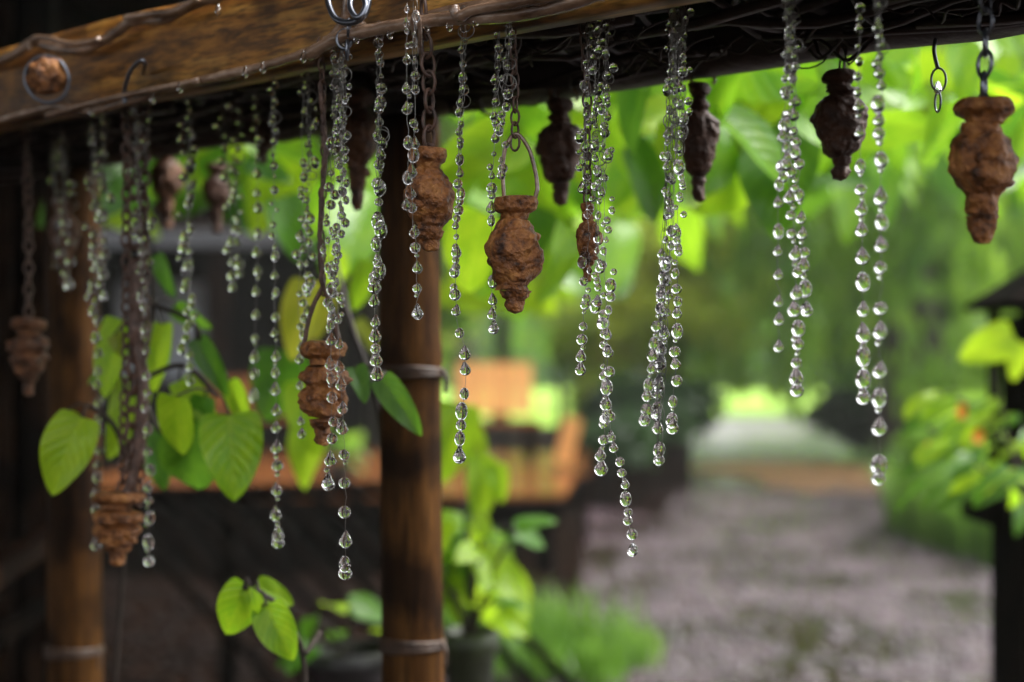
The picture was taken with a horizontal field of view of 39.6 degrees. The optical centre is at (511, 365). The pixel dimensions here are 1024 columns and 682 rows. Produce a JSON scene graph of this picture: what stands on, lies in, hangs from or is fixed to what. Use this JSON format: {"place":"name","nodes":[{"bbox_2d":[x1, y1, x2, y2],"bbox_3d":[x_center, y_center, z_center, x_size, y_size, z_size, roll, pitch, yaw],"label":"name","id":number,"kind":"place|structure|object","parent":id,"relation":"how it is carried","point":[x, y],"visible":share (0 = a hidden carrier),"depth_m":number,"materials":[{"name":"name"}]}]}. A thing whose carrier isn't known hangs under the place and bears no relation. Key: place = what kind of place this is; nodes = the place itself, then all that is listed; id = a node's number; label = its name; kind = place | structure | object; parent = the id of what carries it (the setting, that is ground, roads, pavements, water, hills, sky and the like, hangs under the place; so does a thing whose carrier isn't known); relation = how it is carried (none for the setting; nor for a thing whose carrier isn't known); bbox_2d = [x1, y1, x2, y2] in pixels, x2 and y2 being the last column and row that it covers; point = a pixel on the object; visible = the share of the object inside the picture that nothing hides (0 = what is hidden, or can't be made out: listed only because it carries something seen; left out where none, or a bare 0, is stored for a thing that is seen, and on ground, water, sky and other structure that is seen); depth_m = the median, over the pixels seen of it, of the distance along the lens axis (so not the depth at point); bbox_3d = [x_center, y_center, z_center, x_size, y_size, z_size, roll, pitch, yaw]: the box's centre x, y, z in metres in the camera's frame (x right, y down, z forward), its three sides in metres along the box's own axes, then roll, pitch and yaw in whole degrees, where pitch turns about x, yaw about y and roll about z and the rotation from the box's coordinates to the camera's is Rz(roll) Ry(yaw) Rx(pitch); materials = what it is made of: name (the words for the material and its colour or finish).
{"place":"outdoors","nodes":[
{"label":"outdoors","id":0,"kind":"place"},
{"bbox_2d":[0,525,46,681],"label":"handrail","id":1,"kind":"object","parent":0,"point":[22,556],"visible":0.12,"depth_m":2.59,"materials":[{"name":"brown wood"}]},
{"bbox_2d":[99,133,379,474],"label":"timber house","id":2,"kind":"structure","parent":0,"point":[223,311],"depth_m":14.60,"materials":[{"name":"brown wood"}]},
{"bbox_2d":[107,273,209,388],"bbox_3d":[-3.600,-0.350,14.570,1.080,1.180,0.080,0,0,0],"label":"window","id":3,"kind":"structure","parent":2,"relation":"in","point":[200,282],"depth_m":14.58,"materials":[{"name":"black glass"}]},
{"bbox_2d":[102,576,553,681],"bbox_3d":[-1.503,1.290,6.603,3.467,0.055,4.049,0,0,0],"label":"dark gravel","id":4,"kind":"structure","parent":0,"point":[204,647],"depth_m":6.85,"materials":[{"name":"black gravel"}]},
{"bbox_2d":[276,593,381,681],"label":"potted plant","id":5,"kind":"object","parent":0,"point":[336,657],"visible":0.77,"depth_m":2.54,"materials":[{"name":"green plant"}]},
{"bbox_2d":[327,525,350,558],"bbox_3d":[-1.167,1.124,9.600,0.206,0.352,0.206,0,0,0],"label":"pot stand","id":6,"kind":"object","parent":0,"point":[335,533],"visible":0.18,"depth_m":9.53,"materials":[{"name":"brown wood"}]},
{"bbox_2d":[323,432,368,481],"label":"potted plant","id":7,"kind":"object","parent":6,"relation":"on","point":[351,445],"visible":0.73,"depth_m":9.53,"materials":[{"name":"green plant"}]},
{"bbox_2d":[102,425,843,681],"bbox_3d":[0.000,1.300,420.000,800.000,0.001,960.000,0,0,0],"label":"ground","id":8,"kind":"structure","parent":0,"point":[568,559],"depth_m":9.06,"materials":[{"name":"soil"}]},
{"bbox_2d":[0,0,62,681],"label":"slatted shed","id":9,"kind":"structure","parent":8,"relation":"on","point":[22,485],"depth_m":3.33,"materials":[{"name":"brown wood"}]},
{"bbox_2d":[63,0,187,31],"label":"porch roof","id":10,"kind":"structure","parent":8,"relation":"on","point":[78,13],"depth_m":4.40,"materials":[{"name":"brown wood"}]},
{"bbox_2d":[37,147,250,238],"bbox_3d":[-0.683,-0.491,2.815,0.406,0.500,0.987,0,0,-9],"label":"hanging vine","id":11,"kind":"object","parent":10,"relation":"hanging from","point":[202,158],"visible":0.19,"depth_m":2.61,"materials":[{"name":"green plant"}]},
{"bbox_2d":[195,126,378,274],"bbox_3d":[-0.425,-0.406,2.818,0.471,0.546,1.153,0,0,0],"label":"hanging vine","id":12,"kind":"object","parent":10,"relation":"hanging from","point":[355,241],"visible":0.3,"depth_m":2.49,"materials":[{"name":"green plant"}]},
{"bbox_2d":[101,481,574,681],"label":"bamboo rack","id":13,"kind":"object","parent":8,"relation":"on","point":[232,528],"visible":0.34,"depth_m":5.35,"materials":[{"name":"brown wood"}]},
{"bbox_2d":[101,452,589,572],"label":"wooden deck","id":14,"kind":"structure","parent":8,"relation":"on","point":[536,489],"depth_m":8.89,"materials":[{"name":"brown wood"}]},
{"bbox_2d":[458,363,540,465],"bbox_3d":[-0.125,0.390,11.597,0.680,0.820,0.534,0,0,-4],"label":"garden bench","id":15,"kind":"object","parent":14,"relation":"on","point":[510,384],"visible":0.69,"depth_m":11.80,"materials":[{"name":"orange wood"}]},
{"bbox_2d":[441,245,477,365],"bbox_3d":[-3.746,-3.623,25.636,7.068,10.059,6.600,0,0,21],"label":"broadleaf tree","id":16,"kind":"object","parent":8,"relation":"on","point":[449,321],"depth_m":24.92,"materials":[{"name":"green plant"}]},
{"bbox_2d":[0,0,1023,681],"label":"pergola","id":17,"kind":"object","parent":8,"relation":"on","point":[170,60],"visible":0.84,"depth_m":1.49,"materials":[{"name":"brown wood"}]},
{"bbox_2d":[6,126,49,395],"bbox_3d":[-0.551,-0.130,1.620,0.049,0.329,0.046,0,0,0],"label":"hanging finial","id":18,"kind":"object","parent":17,"relation":"hanging from","point":[29,357],"visible":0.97,"depth_m":1.61,"materials":[{"name":"ceramic"}]},
{"bbox_2d":[23,53,70,103],"bbox_3d":[-0.467,-0.288,1.432,0.042,0.051,0.042,0,0,-41],"label":"clay lump","id":19,"kind":"object","parent":17,"relation":"attached to","point":[45,74],"visible":1,"depth_m":1.42,"materials":[{"name":"ceramic"}]},
{"bbox_2d":[49,129,62,269],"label":"drop string","id":20,"kind":"object","parent":17,"relation":"hanging from","point":[57,236],"visible":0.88,"depth_m":1.70,"materials":[{"name":"clear glass"}]},
{"bbox_2d":[47,129,80,284],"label":"hanging finial","id":21,"kind":"object","parent":17,"relation":"hanging from","point":[73,229],"visible":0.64,"depth_m":1.71,"materials":[{"name":"ceramic"}]},
{"bbox_2d":[56,129,75,290],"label":"drop string","id":22,"kind":"object","parent":17,"relation":"hanging from","point":[65,221],"visible":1,"depth_m":1.66,"materials":[{"name":"clear glass"}]},
{"bbox_2d":[83,115,104,550],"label":"drop string","id":23,"kind":"object","parent":17,"relation":"hanging from","point":[97,353],"visible":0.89,"depth_m":1.52,"materials":[{"name":"clear glass"}]},
{"bbox_2d":[97,113,114,300],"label":"drop string","id":24,"kind":"object","parent":17,"relation":"hanging from","point":[104,253],"visible":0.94,"depth_m":1.54,"materials":[{"name":"clear glass"}]},
{"bbox_2d":[91,103,151,565],"bbox_3d":[-0.402,-0.043,1.460,0.063,0.499,0.055,0,0,0],"label":"hanging finial","id":25,"kind":"object","parent":17,"relation":"hanging from","point":[117,528],"visible":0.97,"depth_m":1.46,"materials":[{"name":"ceramic"}]},
{"bbox_2d":[129,103,154,566],"bbox_3d":[-0.376,-0.040,1.441,0.025,0.488,0.020,0,0,-28],"label":"drop string","id":26,"kind":"object","parent":17,"relation":"hanging from","point":[148,544],"visible":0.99,"depth_m":1.44,"materials":[{"name":"clear glass"}]},
{"bbox_2d":[39,143,262,681],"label":"climbing vine","id":27,"kind":"object","parent":17,"relation":"attached to","point":[194,440],"visible":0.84,"depth_m":1.57,"materials":[{"name":"green plant"}]},
{"bbox_2d":[150,156,183,229],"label":"hanging finial","id":28,"kind":"object","parent":17,"relation":"hanging from","point":[167,184],"visible":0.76,"depth_m":1.94,"materials":[{"name":"ceramic"}]},
{"bbox_2d":[176,96,197,385],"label":"drop string","id":29,"kind":"object","parent":17,"relation":"hanging from","point":[187,266],"visible":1,"depth_m":1.45,"materials":[{"name":"clear glass"}]},
{"bbox_2d":[202,163,230,233],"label":"hanging finial","id":30,"kind":"object","parent":17,"relation":"hanging from","point":[215,191],"visible":0.83,"depth_m":1.97,"materials":[{"name":"ceramic"}]},
{"bbox_2d":[213,96,240,291],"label":"drop string","id":31,"kind":"object","parent":17,"relation":"hanging from","point":[231,274],"visible":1,"depth_m":1.50,"materials":[{"name":"clear glass"}]},
{"bbox_2d":[230,100,244,277],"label":"drop string","id":32,"kind":"object","parent":17,"relation":"hanging from","point":[239,265],"visible":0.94,"depth_m":1.52,"materials":[{"name":"clear glass"}]},
{"bbox_2d":[249,90,262,402],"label":"drop string","id":33,"kind":"object","parent":17,"relation":"hanging from","point":[254,357],"visible":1,"depth_m":1.45,"materials":[{"name":"clear glass"}]},
{"bbox_2d":[245,99,277,163],"bbox_3d":[-0.298,-0.280,1.699,0.038,0.079,0.043,0,0,31],"label":"hanging ornament","id":34,"kind":"object","parent":17,"relation":"hanging from","point":[265,148],"visible":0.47,"depth_m":1.69,"materials":[{"name":"ceramic"}]},
{"bbox_2d":[217,575,321,681],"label":"leafy sprig","id":35,"kind":"object","parent":17,"relation":"attached to","point":[240,608],"visible":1,"depth_m":1.42,"materials":[{"name":"green plant"}]},
{"bbox_2d":[267,77,283,548],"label":"drop string","id":36,"kind":"object","parent":17,"relation":"hanging from","point":[275,514],"visible":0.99,"depth_m":1.32,"materials":[{"name":"clear glass"}]},
{"bbox_2d":[292,73,309,437],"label":"drop string","id":37,"kind":"object","parent":17,"relation":"hanging from","point":[296,254],"visible":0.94,"depth_m":1.30,"materials":[{"name":"clear glass"}]},
{"bbox_2d":[295,72,318,358],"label":"drop string","id":38,"kind":"object","parent":17,"relation":"hanging from","point":[308,285],"visible":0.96,"depth_m":1.30,"materials":[{"name":"clear glass"}]},
{"bbox_2d":[297,37,353,445],"bbox_3d":[-0.162,-0.108,1.241,0.048,0.357,0.046,0,0,0],"label":"hanging finial","id":39,"kind":"object","parent":17,"relation":"hanging from","point":[312,401],"visible":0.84,"depth_m":1.23,"materials":[{"name":"ceramic"}]},
{"bbox_2d":[320,47,344,324],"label":"drop string","id":40,"kind":"object","parent":17,"relation":"hanging from","point":[330,187],"visible":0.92,"depth_m":1.21,"materials":[{"name":"clear glass"}]},
{"bbox_2d":[322,50,347,490],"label":"drop string","id":41,"kind":"object","parent":17,"relation":"hanging from","point":[330,460],"visible":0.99,"depth_m":1.20,"materials":[{"name":"clear glass"}]},
{"bbox_2d":[250,244,421,490],"bbox_3d":[-0.200,0.100,1.862,0.197,0.575,0.924,0,0,-17],"label":"climbing vine","id":42,"kind":"object","parent":17,"relation":"attached to","point":[389,391],"visible":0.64,"depth_m":2.00,"materials":[{"name":"green plant"}]},
{"bbox_2d":[332,26,352,579],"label":"drop string","id":43,"kind":"object","parent":17,"relation":"hanging from","point":[345,542],"visible":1,"depth_m":1.19,"materials":[{"name":"clear glass"}]},
{"bbox_2d":[334,88,377,210],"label":"hanging finial","id":44,"kind":"object","parent":17,"relation":"hanging from","point":[360,127],"visible":0.79,"depth_m":1.47,"materials":[{"name":"ceramic"}]},
{"bbox_2d":[368,20,389,381],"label":"drop string","id":45,"kind":"object","parent":17,"relation":"hanging from","point":[378,272],"visible":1,"depth_m":1.17,"materials":[{"name":"clear glass"}]},
{"bbox_2d":[401,5,412,209],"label":"drop string","id":46,"kind":"object","parent":17,"relation":"hanging from","point":[407,140],"visible":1,"depth_m":1.09,"materials":[{"name":"clear glass"}]},
{"bbox_2d":[406,0,422,319],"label":"drop string","id":47,"kind":"object","parent":17,"relation":"hanging from","point":[417,311],"visible":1,"depth_m":1.10,"materials":[{"name":"clear glass"}]},
{"bbox_2d":[403,0,454,251],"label":"hanging finial","id":48,"kind":"object","parent":17,"relation":"hanging from","point":[433,200],"visible":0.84,"depth_m":1.13,"materials":[{"name":"ceramic"}]},
{"bbox_2d":[449,5,474,463],"bbox_3d":[-0.040,-0.103,1.122,0.020,0.361,0.014,0,0,0],"label":"drop string","id":49,"kind":"object","parent":17,"relation":"hanging from","point":[461,412],"visible":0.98,"depth_m":1.12,"materials":[{"name":"clear glass"}]},
{"bbox_2d":[486,31,503,333],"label":"drop string","id":50,"kind":"object","parent":17,"relation":"hanging from","point":[491,188],"visible":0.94,"depth_m":1.12,"materials":[{"name":"clear glass"}]},
{"bbox_2d":[495,23,516,179],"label":"drop string","id":51,"kind":"object","parent":17,"relation":"hanging from","point":[507,94],"visible":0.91,"depth_m":1.10,"materials":[{"name":"clear glass"}]},
{"bbox_2d":[484,30,543,313],"bbox_3d":[0.001,-0.167,1.119,0.046,0.252,0.044,0,0,-29],"label":"hanging finial","id":52,"kind":"object","parent":17,"relation":"hanging from","point":[514,251],"visible":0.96,"depth_m":1.11,"materials":[{"name":"ceramic"}]},
{"bbox_2d":[441,98,599,303],"bbox_3d":[-0.038,-0.409,2.432,0.492,0.653,1.092,0,0,0],"label":"hanging vine","id":53,"kind":"object","parent":17,"relation":"hanging from","point":[557,242],"visible":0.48,"depth_m":2.01,"materials":[{"name":"green plant"}]},
{"bbox_2d":[534,81,581,205],"bbox_3d":[0.046,-0.224,1.420,0.048,0.131,0.048,0,0,0],"label":"hanging finial","id":54,"kind":"object","parent":17,"relation":"hanging from","point":[557,146],"visible":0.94,"depth_m":1.41,"materials":[{"name":"ceramic"}]},
{"bbox_2d":[575,21,597,375],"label":"drop string","id":55,"kind":"object","parent":17,"relation":"hanging from","point":[584,249],"visible":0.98,"depth_m":1.11,"materials":[{"name":"clear glass"}]},
{"bbox_2d":[576,23,598,281],"bbox_3d":[0.059,-0.179,1.120,0.019,0.227,0.019,0,0,0],"label":"hanging finial","id":56,"kind":"object","parent":17,"relation":"hanging from","point":[593,257],"visible":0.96,"depth_m":1.12,"materials":[{"name":"ceramic"}]},
{"bbox_2d":[592,17,617,475],"bbox_3d":[0.072,-0.099,1.100,0.020,0.370,0.022,0,0,0],"label":"drop string","id":57,"kind":"object","parent":17,"relation":"hanging from","point":[601,468],"visible":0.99,"depth_m":1.10,"materials":[{"name":"clear glass"}]},
{"bbox_2d":[588,20,637,556],"bbox_3d":[0.079,-0.067,1.108,0.039,0.433,0.022,0,0,0],"label":"drop string","id":58,"kind":"object","parent":17,"relation":"hanging from","point":[625,501],"visible":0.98,"depth_m":1.11,"materials":[{"name":"clear glass"}]},
{"bbox_2d":[639,7,687,426],"bbox_3d":[0.114,-0.119,1.070,0.037,0.330,0.019,0,0,0],"label":"drop string","id":59,"kind":"object","parent":17,"relation":"hanging from","point":[646,409],"visible":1,"depth_m":1.07,"materials":[{"name":"clear glass"}]},
{"bbox_2d":[653,6,683,420],"bbox_3d":[0.118,-0.116,1.078,0.025,0.319,0.015,0,0,0],"label":"drop string","id":60,"kind":"object","parent":17,"relation":"hanging from","point":[666,89],"visible":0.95,"depth_m":1.08,"materials":[{"name":"clear glass"}]},
{"bbox_2d":[651,8,688,466],"bbox_3d":[0.120,-0.099,1.081,0.028,0.352,0.019,0,0,26],"label":"drop string","id":61,"kind":"object","parent":17,"relation":"hanging from","point":[658,448],"visible":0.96,"depth_m":1.08,"materials":[{"name":"clear glass"}]},
{"bbox_2d":[666,6,694,434],"bbox_3d":[0.128,-0.115,1.088,0.020,0.337,0.018,0,0,41],"label":"drop string","id":62,"kind":"object","parent":17,"relation":"hanging from","point":[672,427],"visible":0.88,"depth_m":1.09,"materials":[{"name":"clear glass"}]},
{"bbox_2d":[569,62,820,223],"bbox_3d":[0.237,-0.485,2.265,0.393,0.534,1.000,0,0,0],"label":"hanging vine","id":63,"kind":"object","parent":17,"relation":"hanging from","point":[635,139],"visible":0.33,"depth_m":1.88,"materials":[{"name":"green plant"}]},
{"bbox_2d":[677,77,719,202],"bbox_3d":[0.179,-0.221,1.361,0.041,0.130,0.039,0,0,0],"label":"hanging finial","id":64,"kind":"object","parent":17,"relation":"hanging from","point":[701,139],"visible":0.86,"depth_m":1.35,"materials":[{"name":"ceramic"}]},
{"bbox_2d":[773,0,791,351],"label":"drop string","id":65,"kind":"object","parent":17,"relation":"hanging from","point":[778,228],"visible":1,"depth_m":1.00,"materials":[{"name":"clear glass"}]},
{"bbox_2d":[778,0,804,396],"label":"drop string","id":66,"kind":"object","parent":17,"relation":"hanging from","point":[796,378],"visible":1,"depth_m":1.01,"materials":[{"name":"clear glass"}]},
{"bbox_2d":[782,0,812,316],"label":"drop string","id":67,"kind":"object","parent":17,"relation":"hanging from","point":[805,286],"visible":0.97,"depth_m":1.02,"materials":[{"name":"clear glass"}]},
{"bbox_2d":[809,44,868,180],"bbox_3d":[0.288,-0.227,1.252,0.050,0.130,0.052,0,0,0],"label":"hanging finial","id":68,"kind":"object","parent":17,"relation":"hanging from","point":[834,121],"visible":0.96,"depth_m":1.24,"materials":[{"name":"ceramic"}]},
{"bbox_2d":[853,1,870,404],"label":"drop string","id":69,"kind":"object","parent":17,"relation":"hanging from","point":[863,337],"visible":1,"depth_m":1.00,"materials":[{"name":"clear glass"}]},
{"bbox_2d":[728,36,1023,242],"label":"hanging vine","id":70,"kind":"object","parent":17,"relation":"hanging from","point":[910,114],"visible":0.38,"depth_m":1.91,"materials":[{"name":"green plant"}]},
{"bbox_2d":[871,0,888,484],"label":"drop string","id":71,"kind":"object","parent":17,"relation":"hanging from","point":[879,426],"visible":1,"depth_m":0.96,"materials":[{"name":"clear glass"}]},
{"bbox_2d":[898,320,1023,536],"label":"flowering plant","id":72,"kind":"object","parent":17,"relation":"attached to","point":[997,342],"visible":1,"depth_m":2.61,"materials":[{"name":"green plant"}]},
{"bbox_2d":[947,0,1019,243],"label":"hanging finial","id":73,"kind":"object","parent":17,"relation":"hanging from","point":[983,159],"visible":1,"depth_m":0.98,"materials":[{"name":"ceramic"}]},
{"bbox_2d":[438,110,638,449],"bbox_3d":[-0.111,-2.617,21.555,6.058,8.044,6.015,0,0,32],"label":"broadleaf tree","id":74,"kind":"object","parent":8,"relation":"on","point":[499,437],"depth_m":21.89,"materials":[{"name":"green plant"}]},
{"bbox_2d":[545,416,588,539],"bbox_3d":[0.410,0.845,10.723,0.320,0.910,0.385,0,0,0],"label":"chair","id":75,"kind":"object","parent":8,"relation":"on","point":[568,440],"visible":0.67,"depth_m":10.88,"materials":[{"name":"orange wood"}]},
{"bbox_2d":[545,159,631,451],"bbox_3d":[0.587,-0.790,17.615,2.371,4.388,2.334,0,0,0],"label":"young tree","id":76,"kind":"object","parent":8,"relation":"on","point":[563,346],"visible":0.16,"depth_m":17.02,"materials":[{"name":"green plant"}]},
{"bbox_2d":[564,363,627,419],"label":"shrub","id":77,"kind":"object","parent":8,"relation":"on","point":[576,398],"visible":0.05,"depth_m":21.22,"materials":[{"name":"green plant"}]},
{"bbox_2d":[484,105,782,347],"bbox_3d":[2.140,-2.741,24.146,6.521,8.292,6.093,0,0,0],"label":"broadleaf tree","id":78,"kind":"object","parent":8,"relation":"on","point":[547,318],"visible":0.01,"depth_m":24.44,"materials":[{"name":"green plant"}]},
{"bbox_2d":[574,366,728,451],"bbox_3d":[1.516,0.671,15.827,1.645,1.328,1.593,0,0,33],"label":"shrub","id":79,"kind":"object","parent":8,"relation":"on","point":[700,405],"visible":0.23,"depth_m":15.54,"materials":[{"name":"green plant"}]},
{"bbox_2d":[490,268,849,381],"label":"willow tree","id":80,"kind":"object","parent":8,"relation":"on","point":[517,342],"visible":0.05,"depth_m":45.81,"materials":[{"name":"green plant"}]},
{"bbox_2d":[593,189,750,378],"bbox_3d":[1.883,-0.395,16.961,1.879,3.597,2.118,0,0,0],"label":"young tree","id":81,"kind":"object","parent":8,"relation":"on","point":[634,313],"visible":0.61,"depth_m":16.39,"materials":[{"name":"green plant"}]},
{"bbox_2d":[441,274,1001,388],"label":"wood","id":82,"kind":"object","parent":8,"relation":"on","point":[543,375],"visible":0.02,"depth_m":78.96,"materials":[{"name":"green plant"}]},
{"bbox_2d":[624,34,1023,466],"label":"willow tree","id":83,"kind":"object","parent":8,"relation":"on","point":[914,291],"visible":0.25,"depth_m":16.21,"materials":[{"name":"green plant"}]},
{"bbox_2d":[808,380,961,453],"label":"shrub","id":84,"kind":"object","parent":8,"relation":"on","point":[842,409],"visible":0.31,"depth_m":19.55,"materials":[{"name":"green plant"}]},
{"bbox_2d":[804,45,1017,401],"bbox_3d":[8.967,-2.717,22.010,8.922,8.294,9.175,0,0,0],"label":"willow tree","id":85,"kind":"object","parent":8,"relation":"on","point":[842,378],"visible":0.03,"depth_m":21.46,"materials":[{"name":"green plant"}]},
{"bbox_2d":[441,110,742,319],"bbox_3d":[0.161,-0.540,4.110,1.071,0.849,1.858,0,0,0],"label":"hanging vine","id":86,"kind":"object","parent":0,"point":[622,245],"visible":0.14,"depth_m":3.53,"materials":[{"name":"green plant"}]},
{"bbox_2d":[441,378,978,424],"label":"lawn","id":87,"kind":"structure","parent":0,"point":[544,404],"depth_m":46.97,"materials":[{"name":"green plant"}]},
{"bbox_2d":[441,110,486,404],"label":"broadleaf tree","id":88,"kind":"object","parent":87,"relation":"on","point":[457,344],"visible":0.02,"depth_m":41.82,"materials":[{"name":"green plant"}]},
{"bbox_2d":[444,425,990,681],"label":"path","id":89,"kind":"structure","parent":0,"point":[606,543],"depth_m":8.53,"materials":[{"name":"grey gravel"}]},
{"bbox_2d":[443,569,672,681],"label":"grass verge","id":90,"kind":"object","parent":89,"relation":"on","point":[612,649],"depth_m":6.09,"materials":[{"name":"green plant"}]},
{"bbox_2d":[561,410,660,507],"bbox_3d":[0.908,0.857,13.258,0.944,0.886,0.904,0,0,0],"label":"planter box","id":91,"kind":"object","parent":89,"relation":"on","point":[635,451],"visible":0.6,"depth_m":12.99,"materials":[{"name":"brown wood"}]},
{"bbox_2d":[607,396,698,489],"bbox_3d":[1.462,0.812,15.015,0.962,0.977,0.860,0,0,0],"label":"planter box","id":92,"kind":"object","parent":89,"relation":"on","point":[673,471],"visible":0.41,"depth_m":14.79,"materials":[{"name":"brown wood"}]},
{"bbox_2d":[692,460,892,490],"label":"leaf litter","id":93,"kind":"object","parent":89,"relation":"on","point":[790,472],"visible":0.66,"depth_m":17.15,"materials":[{"name":"brown plant"}]},
{"bbox_2d":[840,434,1014,564],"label":"tall grass","id":94,"kind":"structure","parent":89,"relation":"on","point":[952,530],"depth_m":10.11,"materials":[{"name":"green plant"}]},
{"bbox_2d":[893,414,1001,518],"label":"shrub","id":95,"kind":"object","parent":89,"relation":"on","point":[911,443],"visible":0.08,"depth_m":10.57,"materials":[{"name":"green plant"}]},
{"bbox_2d":[961,270,1023,681],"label":"garden lantern","id":96,"kind":"object","parent":89,"relation":"on","point":[1007,603],"visible":0.69,"depth_m":3.00,"materials":[{"name":"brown wood"}]},
{"bbox_3d":[-0.074,1.023,2.500,0.096,0.554,0.096,0,0,0],"label":"pot stand","id":97,"kind":"object","parent":89,"relation":"on","visible":0},
{"bbox_2d":[441,399,530,637],"bbox_3d":[-0.059,0.357,2.755,0.142,0.592,0.443,0,0,12],"label":"upright plant","id":98,"kind":"object","parent":97,"relation":"on","point":[487,479],"visible":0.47,"depth_m":2.69,"materials":[{"name":"green plant"}]},
{"bbox_2d":[442,503,556,681],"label":"potted plant","id":99,"kind":"object","parent":97,"relation":"on","point":[472,644],"visible":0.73,"depth_m":2.48,"materials":[{"name":"green plant"}]},
{"bbox_2d":[692,416,810,449],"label":"lane","id":100,"kind":"structure","parent":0,"point":[752,433],"depth_m":26.46,"materials":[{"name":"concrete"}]},
{"bbox_2d":[791,68,1023,245],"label":"hanging vine","id":101,"kind":"object","parent":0,"point":[903,161],"visible":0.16,"depth_m":3.55,"materials":[{"name":"green plant"}]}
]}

